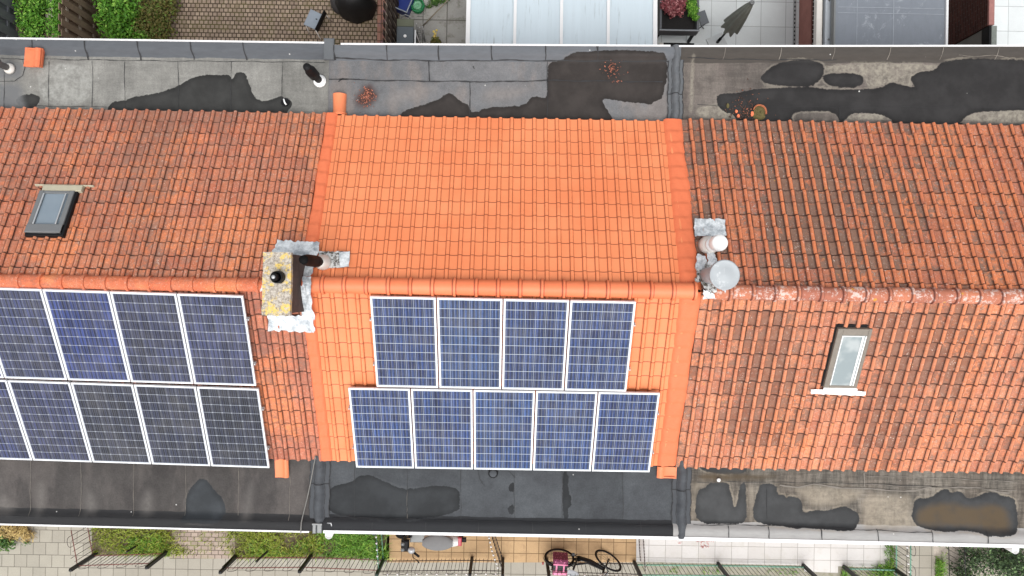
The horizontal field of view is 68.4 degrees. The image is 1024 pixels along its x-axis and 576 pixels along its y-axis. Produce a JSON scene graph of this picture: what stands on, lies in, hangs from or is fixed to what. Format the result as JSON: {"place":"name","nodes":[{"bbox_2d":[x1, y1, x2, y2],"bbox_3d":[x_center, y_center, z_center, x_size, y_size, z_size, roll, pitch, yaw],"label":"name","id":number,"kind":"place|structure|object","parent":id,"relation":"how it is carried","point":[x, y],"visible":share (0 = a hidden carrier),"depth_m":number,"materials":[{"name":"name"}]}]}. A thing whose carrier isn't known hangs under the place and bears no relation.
{"place":"outdoors","nodes":[
{"label":"outdoors","id":0,"kind":"place"},
{"bbox_2d":[0,525,91,575],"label":"paving","id":1,"kind":"structure","parent":0,"point":[48,551],"depth_m":18.15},
{"bbox_2d":[0,532,30,551],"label":"garden shrub","id":2,"kind":"object","parent":1,"relation":"on","point":[5,542],"visible":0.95,"depth_m":17.92,"materials":[{"name":"green plant"}]},
{"bbox_2d":[0,525,37,542],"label":"dry grass tuft","id":3,"kind":"object","parent":1,"relation":"on","point":[12,531],"visible":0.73,"depth_m":17.90,"materials":[{"name":"yellow plant"}]},
{"bbox_2d":[16,0,166,39],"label":"garden soil","id":4,"kind":"structure","parent":0,"point":[17,28],"depth_m":18.16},
{"bbox_2d":[0,0,18,37],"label":"plank fence","id":5,"kind":"object","parent":4,"relation":"on","point":[7,20],"visible":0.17,"depth_m":17.76,"materials":[{"name":"grey wood"}]},
{"bbox_2d":[12,0,50,37],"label":"ground ivy","id":6,"kind":"object","parent":4,"relation":"on","point":[32,11],"visible":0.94,"depth_m":17.80,"materials":[{"name":"green plant"}]},
{"bbox_2d":[41,17,51,37],"bbox_3d":[-11.195,-6.277,18.140,0.260,0.050,0.480,1,90,0],"label":"shrub","id":7,"kind":"object","parent":4,"relation":"on","point":[48,36],"visible":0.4,"depth_m":18.11,"materials":[{"name":"green plant"}]},
{"bbox_2d":[45,0,61,37],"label":"ground ivy","id":8,"kind":"object","parent":4,"relation":"on","point":[53,22],"visible":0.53,"depth_m":17.79,"materials":[{"name":"green plant"}]},
{"bbox_2d":[58,0,102,38],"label":"plank fence","id":9,"kind":"object","parent":4,"relation":"on","point":[75,17],"visible":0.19,"depth_m":17.11,"materials":[{"name":"brown wood"}]},
{"bbox_2d":[92,0,146,38],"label":"garden shrub","id":10,"kind":"object","parent":4,"relation":"on","point":[116,15],"visible":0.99,"depth_m":17.43,"materials":[{"name":"green plant"}]},
{"bbox_2d":[131,28,150,38],"bbox_3d":[-8.837,-6.005,17.924,0.476,0.472,0.346,1,90,0],"label":"garden shrub","id":11,"kind":"object","parent":4,"relation":"on","point":[140,35],"visible":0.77,"depth_m":17.78,"materials":[{"name":"green plant"}]},
{"bbox_2d":[129,0,180,39],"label":"garden shrub","id":12,"kind":"object","parent":4,"relation":"on","point":[153,10],"visible":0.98,"depth_m":17.79,"materials":[{"name":"green plant"}]},
{"bbox_2d":[169,530,234,558],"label":"block path","id":13,"kind":"structure","parent":0,"point":[205,548],"depth_m":18.17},
{"bbox_2d":[119,531,392,565],"bbox_3d":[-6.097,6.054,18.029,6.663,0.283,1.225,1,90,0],"label":"grass","id":14,"kind":"structure","parent":0,"point":[368,545],"depth_m":18.07,"materials":[{"name":"green plant"}]},
{"bbox_2d":[89,527,328,562],"bbox_3d":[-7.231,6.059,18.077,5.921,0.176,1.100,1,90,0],"label":"grass","id":15,"kind":"structure","parent":14,"relation":"on","point":[243,534],"depth_m":18.09,"materials":[{"name":"green plant"}]},
{"bbox_2d":[67,527,168,571],"bbox_3d":[-9.341,6.301,17.606,2.070,1.098,0.760,21,90,0],"label":"wire fence","id":16,"kind":"object","parent":15,"relation":"on","point":[94,554],"visible":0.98,"depth_m":17.56,"materials":[{"name":"brown metal"}]},
{"bbox_2d":[255,550,269,561],"bbox_3d":[-5.879,6.315,17.772,0.094,0.803,0.036,1,90,0],"label":"iron stay","id":17,"kind":"object","parent":14,"relation":"on","point":[261,556],"visible":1,"depth_m":17.71,"materials":[{"name":"black metal"}]},
{"bbox_2d":[218,554,379,573],"bbox_3d":[-4.878,6.460,17.628,3.579,1.098,0.106,1,90,0],"label":"wire fence","id":18,"kind":"object","parent":14,"relation":"on","point":[300,569],"visible":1,"depth_m":17.54,"materials":[{"name":"black metal"}]},
{"bbox_2d":[372,534,384,575],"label":"wire fence","id":19,"kind":"object","parent":14,"relation":"on","point":[379,567],"visible":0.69,"depth_m":17.51,"materials":[{"name":"grey metal"}]},
{"bbox_2d":[167,0,398,44],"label":"block terrace","id":20,"kind":"structure","parent":0,"point":[258,20],"depth_m":18.17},
{"bbox_2d":[304,9,332,41],"bbox_3d":[-4.631,-6.253,17.869,0.473,0.624,0.623,25,90,0],"label":"garden chair","id":21,"kind":"object","parent":20,"relation":"on","point":[314,20],"visible":0.97,"depth_m":17.73,"materials":[{"name":"black plastic"}]},
{"bbox_2d":[330,0,376,23],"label":"covered barbecue","id":22,"kind":"object","parent":20,"relation":"on","point":[356,11],"visible":1,"depth_m":17.63,"materials":[{"name":"black plastic"}]},
{"bbox_2d":[377,0,385,42],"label":"terrace edge","id":23,"kind":"object","parent":20,"relation":"on","point":[380,18],"depth_m":18.17,"materials":[{"name":"brick"}]},
{"bbox_2d":[382,0,398,42],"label":"plank fence","id":24,"kind":"object","parent":20,"relation":"on","point":[390,15],"visible":0.37,"depth_m":17.01,"materials":[{"name":"wood"}]},
{"bbox_2d":[73,545,906,575],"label":"pavement","id":25,"kind":"structure","parent":0,"point":[164,566],"depth_m":18.19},
{"bbox_2d":[894,545,915,575],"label":"wire fence","id":26,"kind":"object","parent":25,"relation":"on","point":[904,560],"visible":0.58,"depth_m":17.62,"materials":[{"name":"grey metal"}]},
{"bbox_2d":[387,534,635,561],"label":"yellow paving","id":27,"kind":"structure","parent":0,"point":[523,549],"depth_m":18.21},
{"bbox_2d":[396,535,465,562],"bbox_3d":[-1.929,5.931,17.541,1.680,1.294,0.597,13,90,0],"label":"motor scooter","id":28,"kind":"object","parent":27,"relation":"on","point":[437,542],"visible":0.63,"depth_m":17.36,"materials":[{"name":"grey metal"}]},
{"bbox_2d":[380,557,503,575],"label":"wire fence","id":29,"kind":"object","parent":27,"relation":"on","point":[471,560],"visible":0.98,"depth_m":17.57,"materials":[{"name":"black metal"}]},
{"bbox_2d":[382,573,496,574],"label":"string light","id":30,"kind":"object","parent":29,"relation":"attached to","point":[437,574],"visible":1,"depth_m":17.19,"materials":[{"name":"white paint"}]},
{"bbox_2d":[492,536,502,569],"bbox_3d":[-0.383,6.044,17.650,0.087,1.098,1.016,-15,90,0],"label":"wire fence","id":31,"kind":"object","parent":27,"relation":"on","point":[495,545],"visible":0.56,"depth_m":17.53,"materials":[{"name":"grey metal"}]},
{"bbox_2d":[488,537,498,568],"bbox_3d":[-0.434,6.075,17.260,0.068,0.067,0.809,-16,90,0],"label":"string light","id":32,"kind":"object","parent":31,"relation":"attached to","point":[492,551],"visible":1,"depth_m":17.25,"materials":[{"name":"white paint"}]},
{"bbox_2d":[542,548,621,575],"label":"bicycle","id":33,"kind":"object","parent":27,"relation":"on","point":[559,563],"visible":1,"depth_m":17.60,"materials":[{"name":"black"}]},
{"bbox_2d":[546,558,642,575],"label":"wire fence","id":34,"kind":"object","parent":27,"relation":"on","point":[637,569],"visible":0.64,"depth_m":17.52,"materials":[{"name":"black metal"}]},
{"bbox_2d":[399,0,657,44],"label":"slab terrace","id":35,"kind":"structure","parent":0,"point":[447,20],"depth_m":18.19,"materials":[{"name":"concrete"}]},
{"bbox_2d":[396,0,413,16],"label":"blue crate","id":36,"kind":"object","parent":35,"relation":"on","point":[404,6],"visible":0.65,"depth_m":18.15,"materials":[{"name":"plastic"}]},
{"bbox_2d":[396,14,417,42],"bbox_3d":[-2.443,-5.858,17.686,0.390,1.004,0.812,1,90,0],"label":"wheeled bin","id":37,"kind":"object","parent":35,"relation":"on","point":[405,30],"visible":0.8,"depth_m":17.19,"materials":[{"name":"grey plastic"}]},
{"bbox_2d":[414,30,419,42],"bbox_3d":[-2.153,-5.233,17.431,0.032,1.516,0.967,1,90,0],"label":"washing line bar","id":38,"kind":"object","parent":35,"relation":"on","point":[415,34],"visible":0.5,"depth_m":16.68,"materials":[{"name":"white metal"}]},
{"bbox_2d":[411,0,425,16],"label":"garden hose","id":39,"kind":"object","parent":35,"relation":"on","point":[417,6],"visible":0.98,"depth_m":18.01,"materials":[{"name":"green plastic"}]},
{"bbox_2d":[416,23,425,41],"bbox_3d":[-2.137,-6.009,17.714,0.183,0.558,0.256,1,90,0],"label":"folded clothes rack","id":40,"kind":"object","parent":35,"relation":"on","point":[421,32],"visible":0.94,"depth_m":17.68,"materials":[{"name":"silver metal"}]},
{"bbox_2d":[422,0,447,25],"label":"wooden pole","id":41,"kind":"object","parent":35,"relation":"on","point":[435,13],"visible":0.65,"depth_m":17.93,"materials":[{"name":"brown wood"}]},
{"bbox_2d":[430,29,441,43],"bbox_3d":[-1.811,-5.876,17.917,0.280,0.547,0.388,1,90,0],"label":"flower pot","id":42,"kind":"object","parent":35,"relation":"on","point":[435,39],"visible":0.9,"depth_m":17.80,"materials":[{"name":"plant"}]},
{"bbox_2d":[425,0,449,8],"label":"garden shrub","id":43,"kind":"object","parent":35,"relation":"on","point":[434,2],"visible":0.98,"depth_m":18.05,"materials":[{"name":"green plant"}]},
{"bbox_2d":[466,0,656,44],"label":"veranda","id":44,"kind":"object","parent":35,"relation":"on","point":[626,22],"visible":0.44,"depth_m":15.56,"materials":[{"name":"white glass"}]},
{"bbox_2d":[664,43,693,45],"bbox_3d":[3.945,-5.629,18.009,0.720,0.420,0.340,1,90,0],"label":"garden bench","id":45,"kind":"object","parent":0,"point":[671,44],"visible":0.19,"depth_m":17.80,"materials":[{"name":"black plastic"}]},
{"bbox_2d":[699,10,708,28],"bbox_3d":[4.513,-6.391,18.011,0.210,0.429,0.324,-19,90,0],"label":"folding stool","id":46,"kind":"object","parent":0,"point":[703,20],"visible":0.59,"depth_m":17.80,"materials":[{"name":"grey plastic"}]},
{"bbox_2d":[636,539,889,572],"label":"white paving","id":47,"kind":"structure","parent":0,"point":[820,557],"depth_m":18.21,"materials":[{"name":"white tile"}]},
{"bbox_2d":[638,539,646,570],"bbox_3d":[3.064,6.055,17.667,0.077,1.098,0.987,-5,90,0],"label":"wire fence","id":48,"kind":"object","parent":47,"relation":"on","point":[643,553],"visible":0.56,"depth_m":17.56,"materials":[{"name":"grey metal"}]},
{"bbox_2d":[636,562,903,575],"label":"mossy strip","id":49,"kind":"object","parent":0,"point":[754,571],"visible":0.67,"depth_m":18.23,"materials":[{"name":"concrete"}]},
{"bbox_2d":[637,562,816,575],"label":"wire fence","id":50,"kind":"object","parent":49,"relation":"on","point":[802,566],"visible":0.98,"depth_m":17.90,"materials":[{"name":"black metal"}]},
{"bbox_2d":[842,565,906,575],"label":"wire fence","id":51,"kind":"object","parent":49,"relation":"on","point":[850,571],"visible":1,"depth_m":18.01,"materials":[{"name":"metal"}]},
{"bbox_2d":[658,0,1023,44],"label":"tile terrace","id":52,"kind":"structure","parent":0,"point":[768,22],"depth_m":18.23,"materials":[{"name":"white tile"}]},
{"bbox_2d":[657,0,699,42],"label":"planter table","id":53,"kind":"object","parent":52,"relation":"on","point":[684,25],"visible":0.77,"depth_m":17.56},
{"bbox_2d":[660,0,686,18],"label":"red plant","id":54,"kind":"object","parent":53,"relation":"in","point":[669,7],"visible":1,"depth_m":17.21,"materials":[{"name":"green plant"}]},
{"bbox_2d":[686,0,699,20],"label":"green plant","id":55,"kind":"object","parent":53,"relation":"in","point":[692,8],"visible":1,"depth_m":17.25,"materials":[{"name":"green plant"}]},
{"bbox_2d":[706,0,754,44],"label":"parasol","id":56,"kind":"object","parent":52,"relation":"on","point":[735,20],"visible":0.99,"depth_m":16.77,"materials":[{"name":"grey fabric"}]},
{"bbox_2d":[793,0,795,44],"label":"drain channel","id":57,"kind":"object","parent":52,"relation":"on","point":[794,22],"visible":0.51,"depth_m":18.22,"materials":[{"name":"metal"}]},
{"bbox_2d":[799,0,812,44],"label":"garden wall","id":58,"kind":"structure","parent":52,"relation":"on","point":[805,19],"depth_m":17.81,"materials":[{"name":"red brick"}]},
{"bbox_2d":[813,0,821,44],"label":"pergola beam","id":59,"kind":"structure","parent":52,"relation":"on","point":[817,39],"depth_m":15.48,"materials":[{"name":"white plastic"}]},
{"bbox_2d":[812,0,822,44],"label":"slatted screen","id":60,"kind":"object","parent":52,"relation":"on","point":[813,21],"visible":0.13,"depth_m":17.61,"materials":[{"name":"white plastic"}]},
{"bbox_2d":[822,0,830,44],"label":"gutter box","id":61,"kind":"object","parent":52,"relation":"on","point":[826,21],"visible":0.59,"depth_m":15.43,"materials":[{"name":"grey metal"}]},
{"bbox_2d":[822,0,948,44],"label":"garden extension","id":62,"kind":"object","parent":52,"relation":"on","point":[889,22],"visible":0.45,"depth_m":15.24,"materials":[{"name":"brick"}]},
{"bbox_2d":[948,0,994,44],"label":"brick garden wall","id":63,"kind":"structure","parent":52,"relation":"on","point":[967,19],"depth_m":16.96,"materials":[{"name":"red brick"}]},
{"bbox_2d":[956,26,996,44],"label":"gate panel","id":64,"kind":"structure","parent":52,"relation":"on","point":[987,35],"depth_m":16.35,"materials":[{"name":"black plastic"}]},
{"bbox_2d":[907,545,933,575],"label":"side path","id":65,"kind":"structure","parent":0,"point":[922,562],"depth_m":18.25,"materials":[{"name":"beige concrete"}]},
{"bbox_2d":[656,545,948,575],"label":"grass","id":66,"kind":"structure","parent":65,"relation":"on","point":[941,569],"depth_m":18.16,"materials":[{"name":"plant"}]},
{"bbox_2d":[934,546,1023,575],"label":"gravel bed","id":67,"kind":"object","parent":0,"point":[938,551],"depth_m":18.26,"materials":[{"name":"grey gravel"}]},
{"bbox_2d":[947,546,969,575],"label":"wire fence","id":68,"kind":"object","parent":67,"relation":"on","point":[958,560],"visible":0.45,"depth_m":17.72,"materials":[{"name":"black metal"}]},
{"bbox_2d":[949,547,1023,575],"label":"hedge bush","id":69,"kind":"object","parent":67,"relation":"on","point":[1002,563],"visible":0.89,"depth_m":17.71,"materials":[{"name":"green plant"}]},
{"label":"ground","id":70,"kind":"structure","parent":0,"visible":0},
{"bbox_2d":[0,37,328,532],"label":"row house","id":71,"kind":"structure","parent":70,"relation":"on","point":[170,166],"depth_m":12.66,"materials":[{"name":"brick"}]},
{"bbox_2d":[0,365,3,377],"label":"solar panel","id":72,"kind":"object","parent":71,"relation":"attached to","point":[1,374],"visible":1,"depth_m":12.09,"materials":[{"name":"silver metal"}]},
{"bbox_2d":[0,379,32,459],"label":"solar panel","id":73,"kind":"object","parent":71,"relation":"attached to","point":[14,445],"visible":1,"depth_m":12.62,"materials":[{"name":"blue glass"}]},
{"bbox_2d":[0,287,67,379],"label":"solar panel","id":74,"kind":"object","parent":71,"relation":"attached to","point":[29,348],"visible":1,"depth_m":11.78,"materials":[{"name":"blue glass"}]},
{"bbox_2d":[7,379,91,461],"bbox_3d":[-7.674,2.222,12.567,0.992,0.085,1.650,2,117,-1],"label":"solar panel","id":75,"kind":"object","parent":71,"relation":"attached to","point":[50,419],"visible":1,"depth_m":12.51,"materials":[{"name":"blue glass"}]},
{"bbox_2d":[42,288,130,381],"bbox_3d":[-6.627,0.751,11.797,0.992,0.085,1.650,2,118,-1],"label":"solar panel","id":76,"kind":"object","parent":71,"relation":"attached to","point":[86,331],"visible":1,"depth_m":11.74,"materials":[{"name":"blue glass"}]},
{"bbox_2d":[71,381,151,463],"bbox_3d":[-6.662,2.259,12.582,0.992,0.085,1.650,2,118,-1],"label":"solar panel","id":77,"kind":"object","parent":71,"relation":"attached to","point":[111,420],"visible":1,"depth_m":12.53,"materials":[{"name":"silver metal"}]},
{"bbox_2d":[110,291,193,383],"bbox_3d":[-5.616,0.784,11.811,0.992,0.085,1.650,2,117,-1],"label":"solar panel","id":78,"kind":"object","parent":71,"relation":"attached to","point":[152,333],"visible":1,"depth_m":11.76,"materials":[{"name":"blue glass"}]},
{"bbox_2d":[134,384,210,465],"bbox_3d":[-5.651,2.296,12.598,0.992,0.085,1.650,2,118,-1],"label":"solar panel","id":79,"kind":"object","parent":71,"relation":"attached to","point":[172,421],"visible":1,"depth_m":12.54,"materials":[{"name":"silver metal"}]},
{"bbox_2d":[177,293,256,385],"bbox_3d":[-4.587,0.818,11.825,1.027,0.085,1.650,2,118,-1],"label":"solar panel","id":80,"kind":"object","parent":71,"relation":"attached to","point":[216,331],"visible":1,"depth_m":11.77,"materials":[{"name":"blue glass"}]},
{"bbox_2d":[197,386,269,467],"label":"solar panel","id":81,"kind":"object","parent":71,"relation":"attached to","point":[233,421],"visible":1,"depth_m":12.56,"materials":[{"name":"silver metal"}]},
{"bbox_2d":[275,459,288,477],"bbox_3d":[-3.985,3.122,13.029,0.235,0.116,0.325,0,90,0],"label":"roof tile","id":82,"kind":"object","parent":71,"relation":"on","point":[282,468],"visible":1,"depth_m":13.03,"materials":[{"name":"ceramic"}]},
{"bbox_2d":[300,456,315,533],"bbox_3d":[-3.539,3.603,13.071,0.061,0.275,1.472,12,90,0],"label":"cable","id":83,"kind":"object","parent":71,"relation":"attached to","point":[307,494],"visible":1,"depth_m":13.06,"materials":[{"name":"grey metal"}]},
{"bbox_2d":[299,38,701,539],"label":"row house","id":84,"kind":"structure","parent":70,"relation":"on","point":[540,171],"depth_m":12.61,"materials":[{"name":"brick"}]},
{"bbox_2d":[332,93,346,115],"bbox_3d":[-2.996,-3.184,13.025,0.276,0.139,0.370,1,90,0],"label":"ridge tile","id":85,"kind":"object","parent":84,"relation":"on","point":[339,103],"visible":0.93,"depth_m":12.99,"materials":[{"name":"ceramic"}]},
{"bbox_2d":[354,82,376,112],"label":"tile crumbs","id":86,"kind":"object","parent":84,"relation":"on","point":[367,96],"visible":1,"depth_m":13.09,"materials":[{"name":"orange ceramic"}]},
{"bbox_2d":[348,387,413,467],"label":"solar panel","id":87,"kind":"object","parent":84,"relation":"attached to","point":[381,418],"visible":1,"depth_m":12.52,"materials":[{"name":"blue glass"}]},
{"bbox_2d":[369,295,437,387],"bbox_3d":[-1.687,0.852,11.803,1.027,0.085,1.650,1,117,0],"label":"solar panel","id":88,"kind":"object","parent":84,"relation":"attached to","point":[404,329],"visible":1,"depth_m":11.75,"materials":[{"name":"blue glass"}]},
{"bbox_2d":[411,388,472,468],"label":"solar panel","id":89,"kind":"object","parent":84,"relation":"attached to","point":[442,418],"visible":1,"depth_m":12.53,"materials":[{"name":"blue glass"}]},
{"bbox_2d":[437,297,501,388],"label":"solar panel","id":90,"kind":"object","parent":84,"relation":"attached to","point":[470,341],"visible":1,"depth_m":11.76,"materials":[{"name":"blue glass"}]},
{"bbox_2d":[474,389,534,469],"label":"solar panel","id":91,"kind":"object","parent":84,"relation":"attached to","point":[503,427],"visible":1,"depth_m":12.54,"materials":[{"name":"blue glass"}]},
{"bbox_2d":[502,298,568,389],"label":"solar panel","id":92,"kind":"object","parent":84,"relation":"attached to","point":[534,342],"visible":1,"depth_m":11.76,"materials":[{"name":"blue glass"}]},
{"bbox_2d":[533,390,596,470],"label":"solar panel","id":93,"kind":"object","parent":84,"relation":"attached to","point":[564,429],"visible":1,"depth_m":12.54,"materials":[{"name":"blue glass"}]},
{"bbox_2d":[565,299,635,391],"bbox_3d":[1.384,0.914,11.824,1.027,0.085,1.650,1,118,0],"label":"solar panel","id":94,"kind":"object","parent":84,"relation":"attached to","point":[600,332],"visible":1,"depth_m":11.77,"materials":[{"name":"blue glass"}]},
{"bbox_2d":[599,62,627,83],"bbox_3d":[1.779,-3.843,13.114,0.559,0.034,0.429,44,90,0],"label":"roof grit","id":95,"kind":"object","parent":84,"relation":"on","point":[612,69],"visible":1,"depth_m":13.11,"materials":[{"name":"gravel"}]},
{"bbox_2d":[592,391,659,471],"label":"solar panel","id":96,"kind":"object","parent":84,"relation":"attached to","point":[625,426],"visible":1,"depth_m":12.54,"materials":[{"name":"blue glass"}]},
{"bbox_2d":[657,466,676,478],"bbox_3d":[2.690,3.208,13.080,0.340,0.080,0.200,3,90,0],"label":"roof tile","id":97,"kind":"object","parent":84,"relation":"on","point":[666,472],"visible":1,"depth_m":13.09,"materials":[{"name":"ceramic"}]},
{"bbox_2d":[673,45,1023,553],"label":"row house","id":98,"kind":"structure","parent":70,"relation":"on","point":[856,372],"depth_m":12.58,"materials":[{"name":"brick"}]},
{"bbox_2d":[725,78,768,120],"bbox_3d":[4.074,-3.049,13.126,0.813,0.038,0.940,44,90,0],"label":"leaf debris","id":99,"kind":"object","parent":98,"relation":"on","point":[746,113],"visible":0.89,"depth_m":13.12,"materials":[{"name":"brown plant"}]},
{"bbox_2d":[753,104,766,119],"bbox_3d":[4.309,-3.061,13.106,0.262,0.070,0.276,-14,90,0],"label":"flower pot","id":100,"kind":"object","parent":98,"relation":"on","point":[760,111],"visible":1,"depth_m":13.10,"materials":[{"name":"ceramic"}]},
{"bbox_3d":[-8.247,-3.992,13.028,0.270,0.080,0.330,7,90,0],"label":"stacked tile","id":101,"kind":"object","parent":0,"visible":0},
{"bbox_2d":[27,47,43,67],"bbox_3d":[-8.236,-3.977,12.978,0.270,0.080,0.330,5,90,0],"label":"stacked tile","id":102,"kind":"object","parent":101,"relation":"on","point":[42,49],"visible":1,"depth_m":12.98,"materials":[{"name":"ceramic"}]},
{"bbox_2d":[23,47,40,67],"bbox_3d":[-8.239,-3.962,12.928,0.270,0.080,0.330,4,90,0],"label":"stacked tile","id":103,"kind":"object","parent":102,"relation":"on","point":[32,57],"visible":1,"depth_m":12.94,"materials":[{"name":"ceramic"}]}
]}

